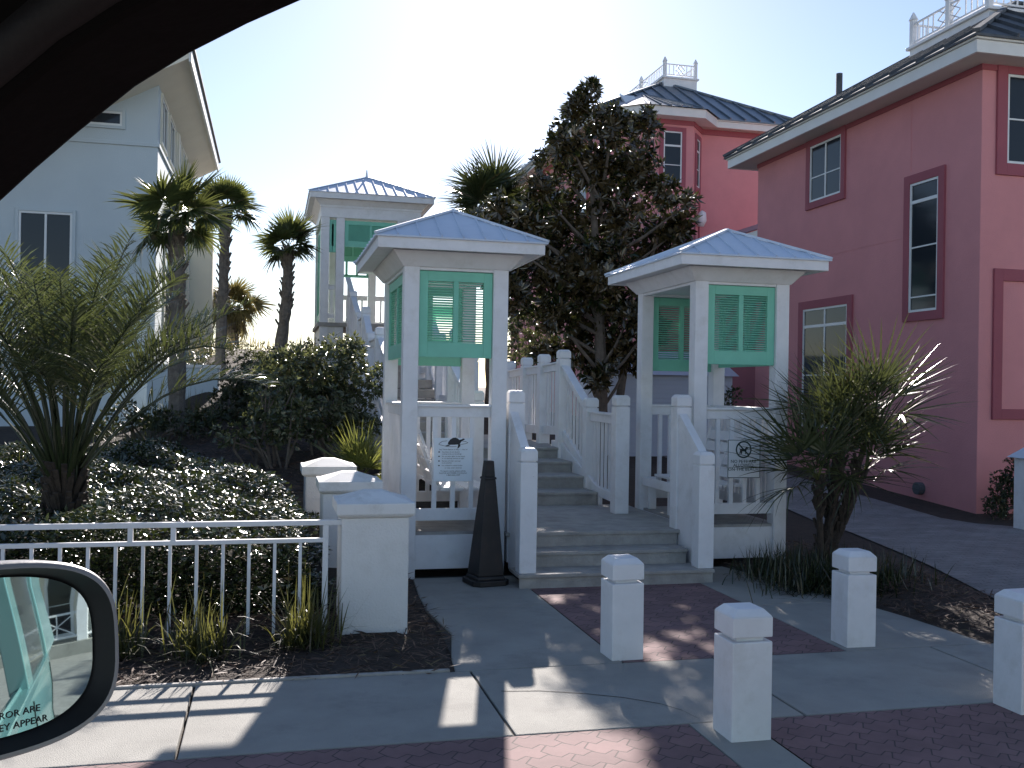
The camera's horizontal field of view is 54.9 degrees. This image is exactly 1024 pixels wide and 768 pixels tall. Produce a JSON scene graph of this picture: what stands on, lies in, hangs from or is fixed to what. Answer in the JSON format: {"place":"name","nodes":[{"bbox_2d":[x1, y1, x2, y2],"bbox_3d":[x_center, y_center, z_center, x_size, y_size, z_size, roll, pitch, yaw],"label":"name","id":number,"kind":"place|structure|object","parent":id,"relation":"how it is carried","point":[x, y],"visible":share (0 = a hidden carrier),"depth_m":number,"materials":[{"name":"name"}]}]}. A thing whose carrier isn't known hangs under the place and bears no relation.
{"place":"outdoors","nodes":[
{"label":"outdoors","id":0,"kind":"place"},
{"bbox_2d":[0,566,993,767],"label":"sidewalk","id":1,"kind":"structure","parent":0,"point":[513,645],"depth_m":5.17,"materials":[{"name":"concrete"}]},
{"bbox_2d":[0,0,298,760],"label":"parked car","id":2,"kind":"object","parent":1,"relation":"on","point":[69,69],"visible":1,"depth_m":0.67,"materials":[{"name":"paint"}]},
{"bbox_2d":[462,460,508,587],"bbox_3d":[-0.204,1.125,8.043,0.320,1.000,0.320,2,-1,-26],"label":"traffic pylon","id":3,"kind":"object","parent":1,"relation":"on","point":[485,567],"visible":1,"depth_m":7.97,"materials":[{"name":"black plastic"}]},
{"bbox_2d":[531,690,679,709],"bbox_3d":[0.457,1.623,5.072,1.045,0.001,0.173,1,0,22],"label":"sidewalk crack","id":4,"kind":"object","parent":1,"relation":"on","point":[595,694],"visible":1,"depth_m":5.15,"materials":[{"name":"grey concrete"}]},
{"bbox_2d":[713,602,772,742],"bbox_3d":[1.077,1.345,4.607,0.200,0.618,0.200,1,0,-14],"label":"bollard","id":5,"kind":"object","parent":1,"relation":"on","point":[742,693],"visible":0.94,"depth_m":4.52,"materials":[{"name":"white paint"}]},
{"bbox_2d":[831,548,876,647],"bbox_3d":[2.187,1.369,6.311,0.200,0.618,0.200,2,-1,-12],"label":"bollard","id":6,"kind":"object","parent":1,"relation":"on","point":[853,611],"visible":0.94,"depth_m":6.22,"materials":[{"name":"white paint"}]},
{"bbox_2d":[0,349,1012,767],"bbox_3d":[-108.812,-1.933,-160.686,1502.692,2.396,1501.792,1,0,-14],"label":"ground","id":7,"kind":"structure","parent":0,"point":[800,529],"depth_m":7.70,"materials":[{"name":"soil"}]},
{"bbox_2d":[2,445,33,480],"bbox_3d":[-5.276,0.913,10.586,1.490,0.644,1.122,1,0,-1],"label":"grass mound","id":8,"kind":"object","parent":7,"relation":"on","point":[19,459],"depth_m":10.36,"materials":[{"name":"green plant"}]},
{"bbox_2d":[0,50,220,426],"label":"pale house","id":9,"kind":"structure","parent":7,"relation":"on","point":[57,211],"depth_m":15.92,"materials":[{"name":"beige paint"}]},
{"bbox_2d":[17,210,71,321],"bbox_3d":[-7.434,-1.854,15.699,0.790,1.770,0.072,1,0,-14],"label":"window","id":10,"kind":"structure","parent":9,"relation":"in","point":[49,233],"depth_m":15.68,"materials":[{"name":"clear glass"}]},
{"bbox_2d":[89,111,121,125],"bbox_3d":[-6.714,-4.292,15.873,0.830,0.230,0.072,1,0,-14],"label":"window","id":11,"kind":"structure","parent":9,"relation":"in","point":[106,117],"depth_m":15.90,"materials":[{"name":"black glass"}]},
{"bbox_2d":[163,99,167,150],"bbox_3d":[-5.968,-4.416,16.838,0.072,0.750,0.850,1,0,-14],"label":"window","id":12,"kind":"structure","parent":9,"relation":"in","point":[165,112],"depth_m":17.06,"materials":[{"name":"grey glass"}]},
{"bbox_2d":[165,250,168,335],"bbox_3d":[-6.279,-1.742,17.922,0.072,1.800,1.400,1,0,-14],"label":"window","id":13,"kind":"structure","parent":9,"relation":"in","point":[167,250],"depth_m":17.77,"materials":[{"name":"grey glass"}]},
{"bbox_2d":[170,120,174,165],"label":"window","id":14,"kind":"structure","parent":9,"relation":"in","point":[172,127],"depth_m":18.33,"materials":[{"name":"grey glass"}]},
{"bbox_2d":[93,423,180,451],"bbox_3d":[-4.687,0.738,12.276,1.513,0.674,1.315,1,0,-40],"label":"grass mound","id":15,"kind":"object","parent":7,"relation":"on","point":[122,438],"depth_m":12.20,"materials":[{"name":"green plant"}]},
{"bbox_2d":[0,223,280,564],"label":"pindo palm","id":16,"kind":"object","parent":7,"relation":"on","point":[66,357],"visible":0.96,"depth_m":7.02,"materials":[{"name":"green plant"}]},
{"bbox_2d":[115,571,190,673],"bbox_3d":[-2.293,1.405,5.659,1.037,0.658,0.897,1,0,-14],"label":"grass tuft","id":17,"kind":"object","parent":7,"relation":"on","point":[125,644],"visible":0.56,"depth_m":5.73,"materials":[{"name":"green plant"}]},
{"bbox_2d":[117,398,204,430],"bbox_3d":[-4.794,0.479,13.595,1.708,0.756,1.084,1,0,-14],"label":"grass mound","id":18,"kind":"object","parent":7,"relation":"on","point":[157,409],"depth_m":13.56,"materials":[{"name":"green plant"}]},
{"bbox_2d":[92,399,230,440],"bbox_3d":[-4.541,0.561,12.582,1.852,0.801,0.800,1,0,-5],"label":"hedge","id":19,"kind":"object","parent":7,"relation":"on","point":[143,417],"visible":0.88,"depth_m":12.52,"materials":[{"name":"green plant"}]},
{"bbox_2d":[0,437,336,620],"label":"ground cover","id":20,"kind":"object","parent":7,"relation":"on","point":[174,490],"visible":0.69,"depth_m":6.97,"materials":[{"name":"green plant"}]},
{"bbox_2d":[0,519,341,636],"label":"metal fence","id":21,"kind":"object","parent":7,"relation":"on","point":[324,539],"visible":0.65,"depth_m":6.10,"materials":[{"name":"white metal"}]},
{"bbox_2d":[107,154,239,434],"bbox_3d":[-4.554,-1.156,13.286,1.667,3.857,1.588,1,0,-45],"label":"cabbage palm","id":22,"kind":"object","parent":7,"relation":"on","point":[180,192],"visible":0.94,"depth_m":13.21,"materials":[{"name":"green plant"}]},
{"bbox_2d":[146,364,220,416],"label":"garden wall","id":23,"kind":"structure","parent":7,"relation":"on","point":[196,389],"depth_m":15.24,"materials":[{"name":"beige paint"}]},
{"bbox_2d":[142,388,235,425],"bbox_3d":[-4.650,0.321,13.892,1.820,0.857,1.262,1,0,-5],"label":"grass mound","id":24,"kind":"object","parent":7,"relation":"on","point":[188,405],"depth_m":13.91,"materials":[{"name":"green plant"}]},
{"bbox_2d":[188,342,213,362],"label":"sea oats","id":25,"kind":"object","parent":7,"relation":"on","point":[201,355],"visible":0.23,"depth_m":19.03,"materials":[{"name":"beige plant"}]},
{"bbox_2d":[120,573,297,677],"bbox_3d":[-1.793,1.418,5.728,1.217,0.654,1.024,1,0,-14],"label":"grass tuft","id":26,"kind":"object","parent":7,"relation":"on","point":[193,642],"visible":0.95,"depth_m":5.71,"materials":[{"name":"green plant"}]},
{"bbox_2d":[191,334,250,351],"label":"sea oats","id":27,"kind":"object","parent":7,"relation":"on","point":[214,344],"visible":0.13,"depth_m":20.12,"materials":[{"name":"beige plant"}]},
{"bbox_2d":[185,174,267,377],"bbox_3d":[-4.760,-1.736,16.268,1.440,3.630,1.278,1,0,-14],"label":"cabbage palm","id":28,"kind":"object","parent":7,"relation":"on","point":[237,193],"visible":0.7,"depth_m":16.25,"materials":[{"name":"green plant"}]},
{"bbox_2d":[213,274,278,348],"bbox_3d":[-6.766,-1.644,24.049,2.252,2.336,2.202,1,0,-14],"label":"cabbage palm","id":29,"kind":"object","parent":7,"relation":"on","point":[236,322],"visible":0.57,"depth_m":23.87,"materials":[{"name":"green plant"}]},
{"bbox_2d":[233,328,273,350],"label":"sea oats","id":30,"kind":"object","parent":7,"relation":"on","point":[258,343],"visible":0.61,"depth_m":20.29,"materials":[{"name":"beige plant"}]},
{"bbox_2d":[186,336,321,364],"bbox_3d":[-4.708,-0.424,18.215,2.641,1.012,1.550,1,0,-14],"label":"dune thicket","id":31,"kind":"object","parent":7,"relation":"on","point":[248,351],"visible":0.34,"depth_m":18.03,"materials":[{"name":"green plant"}]},
{"bbox_2d":[203,346,311,426],"bbox_3d":[-3.580,0.128,13.975,1.605,1.414,1.393,1,0,-14],"label":"dune shrub","id":32,"kind":"object","parent":7,"relation":"on","point":[241,400],"visible":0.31,"depth_m":13.81,"materials":[{"name":"green plant"}]},
{"bbox_2d":[208,364,320,469],"bbox_3d":[-2.802,0.423,11.244,1.241,1.326,0.656,1,0,-36],"label":"wax myrtle","id":33,"kind":"object","parent":7,"relation":"on","point":[255,435],"visible":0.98,"depth_m":11.27,"materials":[{"name":"green plant"}]},
{"bbox_2d":[114,668,449,689],"bbox_3d":[-5.208,1.548,4.360,10.000,0.062,0.033,1,0,-14],"label":"bed edging","id":34,"kind":"object","parent":7,"relation":"on","point":[233,681],"visible":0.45,"depth_m":5.31,"materials":[{"name":"grey concrete"}]},
{"bbox_2d":[248,205,330,358],"bbox_3d":[-4.001,-1.642,17.584,1.459,3.098,1.616,1,0,-14],"label":"cabbage palm","id":35,"kind":"object","parent":7,"relation":"on","point":[286,227],"visible":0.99,"depth_m":17.45,"materials":[{"name":"green plant"}]},
{"bbox_2d":[269,327,326,350],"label":"sea oats","id":36,"kind":"object","parent":7,"relation":"on","point":[300,341],"visible":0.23,"depth_m":19.99,"materials":[{"name":"beige plant"}]},
{"bbox_2d":[229,560,373,656],"bbox_3d":[-1.268,1.437,6.006,0.977,0.807,0.991,1,0,1],"label":"grass tuft","id":37,"kind":"object","parent":7,"relation":"on","point":[305,631],"visible":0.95,"depth_m":6.00,"materials":[{"name":"green plant"}]},
{"bbox_2d":[243,330,382,456],"bbox_3d":[-2.413,0.149,12.167,1.770,1.690,1.183,1,0,-14],"label":"wax myrtle","id":38,"kind":"object","parent":7,"relation":"on","point":[347,403],"visible":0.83,"depth_m":12.04,"materials":[{"name":"green plant"}]},
{"bbox_2d":[300,458,356,519],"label":"stucco pier","id":39,"kind":"structure","parent":7,"relation":"on","point":[311,470],"depth_m":9.06,"materials":[{"name":"white paint"}]},
{"bbox_2d":[308,414,381,478],"bbox_3d":[-1.602,0.782,10.533,1.225,0.990,1.290,1,0,-14],"label":"palmetto","id":40,"kind":"object","parent":7,"relation":"on","point":[362,455],"visible":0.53,"depth_m":10.43,"materials":[{"name":"green plant"}]},
{"bbox_2d":[316,471,382,567],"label":"stucco pier","id":41,"kind":"structure","parent":7,"relation":"on","point":[330,485],"depth_m":7.68,"materials":[{"name":"white paint"}]},
{"bbox_2d":[304,170,435,371],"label":"dune pavilion","id":42,"kind":"structure","parent":7,"relation":"on","point":[355,214],"depth_m":20.20,"materials":[{"name":"white paint"}]},
{"bbox_2d":[332,489,415,634],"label":"stucco pier","id":43,"kind":"structure","parent":7,"relation":"on","point":[372,545],"depth_m":6.33,"materials":[{"name":"white paint"}]},
{"bbox_2d":[353,209,549,579],"bbox_3d":[-0.655,0.070,9.049,1.472,3.202,2.069,1,0,-14],"label":"entrance hut","id":44,"kind":"object","parent":7,"relation":"on","point":[416,266],"visible":0.91,"depth_m":8.37,"materials":[{"name":"white paint"}]},
{"bbox_2d":[433,438,472,480],"bbox_3d":[-0.496,0.636,8.323,0.330,0.369,0.008,1,0,-14],"label":"turtle sign","id":45,"kind":"object","parent":44,"relation":"attached to","point":[452,459],"visible":1,"depth_m":8.32,"materials":[{"name":"white"}]},
{"bbox_2d":[435,139,539,404],"bbox_3d":[-0.438,-2.116,20.523,2.471,5.864,2.675,1,0,-14],"label":"cabbage palm","id":46,"kind":"object","parent":7,"relation":"on","point":[491,177],"visible":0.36,"depth_m":20.12,"materials":[{"name":"green plant"}]},
{"bbox_2d":[345,277,714,589],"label":"beach boardwalk","id":47,"kind":"structure","parent":7,"relation":"on","point":[564,527],"depth_m":9.11,"materials":[{"name":"white paint"}]},
{"bbox_2d":[507,296,563,438],"bbox_3d":[0.343,-0.366,17.676,1.381,2.676,1.110,1,0,-14],"label":"tree","id":48,"kind":"object","parent":7,"relation":"on","point":[513,330],"visible":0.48,"depth_m":17.46,"materials":[{"name":"green plant"}]},
{"bbox_2d":[67,703,1023,767],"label":"parking pavers","id":49,"kind":"object","parent":7,"relation":"on","point":[987,735],"visible":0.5,"depth_m":4.40,"materials":[{"name":"red brick"}]},
{"bbox_2d":[993,588,1023,714],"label":"bollard","id":50,"kind":"object","parent":49,"relation":"on","point":[1008,679],"visible":0.94,"depth_m":5.03,"materials":[{"name":"white paint"}]},
{"bbox_2d":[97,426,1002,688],"bbox_3d":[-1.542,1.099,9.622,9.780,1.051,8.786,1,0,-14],"label":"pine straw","id":51,"kind":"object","parent":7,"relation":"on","point":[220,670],"visible":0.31,"depth_m":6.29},
{"bbox_2d":[464,75,704,472],"bbox_3d":[1.097,-1.696,15.893,4.144,6.357,2.336,1,0,-14],"label":"magnolia tree","id":52,"kind":"object","parent":7,"relation":"on","point":[579,268],"visible":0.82,"depth_m":15.56,"materials":[{"name":"green plant"}]},
{"bbox_2d":[415,574,840,735],"bbox_3d":[1.172,1.655,6.812,3.560,0.001,3.860,1,0,-14],"label":"edging","id":53,"kind":"object","parent":7,"relation":"on","point":[444,631],"visible":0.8,"depth_m":6.33,"materials":[{"name":"grey concrete"}]},
{"bbox_2d":[510,56,791,414],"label":"bay house","id":54,"kind":"structure","parent":7,"relation":"on","point":[703,133],"depth_m":26.66,"materials":[{"name":"pink paint"}]},
{"bbox_2d":[579,185,585,212],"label":"window","id":55,"kind":"structure","parent":54,"relation":"in","point":[581,192],"depth_m":27.75,"materials":[{"name":"grey glass"}]},
{"bbox_2d":[663,131,681,182],"bbox_3d":[4.165,-5.902,25.627,0.510,1.320,0.072,1,0,-14],"label":"window","id":56,"kind":"structure","parent":54,"relation":"in","point":[673,140],"depth_m":25.61,"materials":[{"name":"black glass"}]},
{"bbox_2d":[697,139,699,187],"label":"window","id":57,"kind":"structure","parent":54,"relation":"in","point":[698,142],"depth_m":26.24,"materials":[{"name":"white glass"}]},
{"bbox_2d":[579,352,737,455],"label":"clapboard shed","id":58,"kind":"structure","parent":7,"relation":"on","point":[667,386],"depth_m":18.49,"materials":[{"name":"grey wood"}]},
{"bbox_2d":[604,228,832,558],"bbox_3d":[1.943,0.116,9.786,1.522,3.202,2.030,1,0,-14],"label":"entrance hut","id":59,"kind":"object","parent":7,"relation":"on","point":[707,281],"visible":0.78,"depth_m":9.17,"materials":[{"name":"white paint"}]},
{"bbox_2d":[727,439,760,477],"bbox_3d":[2.138,0.690,9.086,0.330,0.355,0.008,1,0,-14],"label":"no pets sign","id":60,"kind":"object","parent":59,"relation":"attached to","point":[734,460],"visible":0.88,"depth_m":9.08,"materials":[{"name":"white"}]},
{"bbox_2d":[724,385,743,405],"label":"sapling","id":61,"kind":"object","parent":7,"relation":"on","point":[733,389],"visible":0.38,"depth_m":15.20,"materials":[{"name":"green plant"}]},
{"bbox_2d":[660,0,1023,513],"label":"pink house","id":62,"kind":"structure","parent":7,"relation":"on","point":[895,190],"depth_m":14.30,"materials":[{"name":"paint"}]},
{"bbox_2d":[801,304,846,427],"bbox_3d":[5.341,-0.283,16.808,0.072,2.060,1.390,1,0,-14],"label":"window","id":63,"kind":"structure","parent":62,"relation":"in","point":[823,322],"depth_m":16.88,"materials":[{"name":"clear glass"}]},
{"bbox_2d":[809,134,840,202],"bbox_3d":[5.386,-3.672,16.864,0.072,0.980,0.980,1,0,-14],"label":"window","id":64,"kind":"structure","parent":62,"relation":"in","point":[824,156],"depth_m":16.85,"materials":[{"name":"grey glass"}]},
{"bbox_2d":[908,176,937,312],"bbox_3d":[5.987,-2.001,14.278,0.072,1.900,0.650,1,0,-14],"label":"window","id":65,"kind":"structure","parent":62,"relation":"in","point":[923,194],"depth_m":14.29,"materials":[{"name":"clear glass"}]},
{"bbox_2d":[1007,74,1023,163],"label":"window","id":66,"kind":"structure","parent":62,"relation":"in","point":[1015,148],"depth_m":13.28,"materials":[{"name":"black glass"}]},
{"bbox_2d":[713,550,1000,642],"bbox_3d":[3.202,1.645,8.023,2.137,0.088,3.130,1,0,-14],"label":"mulch bed","id":67,"kind":"object","parent":7,"relation":"on","point":[971,615],"visible":0.33,"depth_m":7.31,"materials":[{"name":"soil"}]},
{"bbox_2d":[722,536,954,602],"bbox_3d":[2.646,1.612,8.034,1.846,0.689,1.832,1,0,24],"label":"lily turf","id":68,"kind":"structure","parent":67,"relation":"on","point":[817,573],"depth_m":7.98,"materials":[{"name":"green plant"}]},
{"bbox_2d":[719,310,980,563],"bbox_3d":[2.918,0.567,8.725,2.344,2.445,2.291,1,0,-14],"label":"fan palm","id":69,"kind":"object","parent":67,"relation":"on","point":[839,414],"visible":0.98,"depth_m":8.54,"materials":[{"name":"green plant"}]},
{"bbox_2d":[981,457,1013,519],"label":"foundation bush","id":70,"kind":"object","parent":7,"relation":"on","point":[1001,512],"visible":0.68,"depth_m":12.62,"materials":[{"name":"green plant"}]},
{"bbox_2d":[1007,448,1023,529],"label":"gate post","id":71,"kind":"object","parent":7,"relation":"on","point":[1018,515],"visible":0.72,"depth_m":11.78,"materials":[{"name":"white paint"}]},
{"bbox_2d":[192,0,1023,387],"label":"sky","id":72,"kind":"structure","parent":0,"point":[303,95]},
{"bbox_2d":[532,583,843,662],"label":"paver path","id":73,"kind":"structure","parent":0,"point":[678,621],"depth_m":6.83,"materials":[{"name":"red brick"}]},
{"bbox_2d":[600,554,643,661],"bbox_3d":[0.661,1.343,5.923,0.200,0.618,0.200,0,1,-15],"label":"bollard","id":74,"kind":"object","parent":73,"relation":"on","point":[622,608],"visible":0.95,"depth_m":5.83,"materials":[{"name":"white paint"}]},
{"bbox_2d":[664,456,1023,597],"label":"driveway","id":75,"kind":"structure","parent":0,"point":[981,557],"depth_m":10.85,"materials":[{"name":"grey concrete"}]}
]}

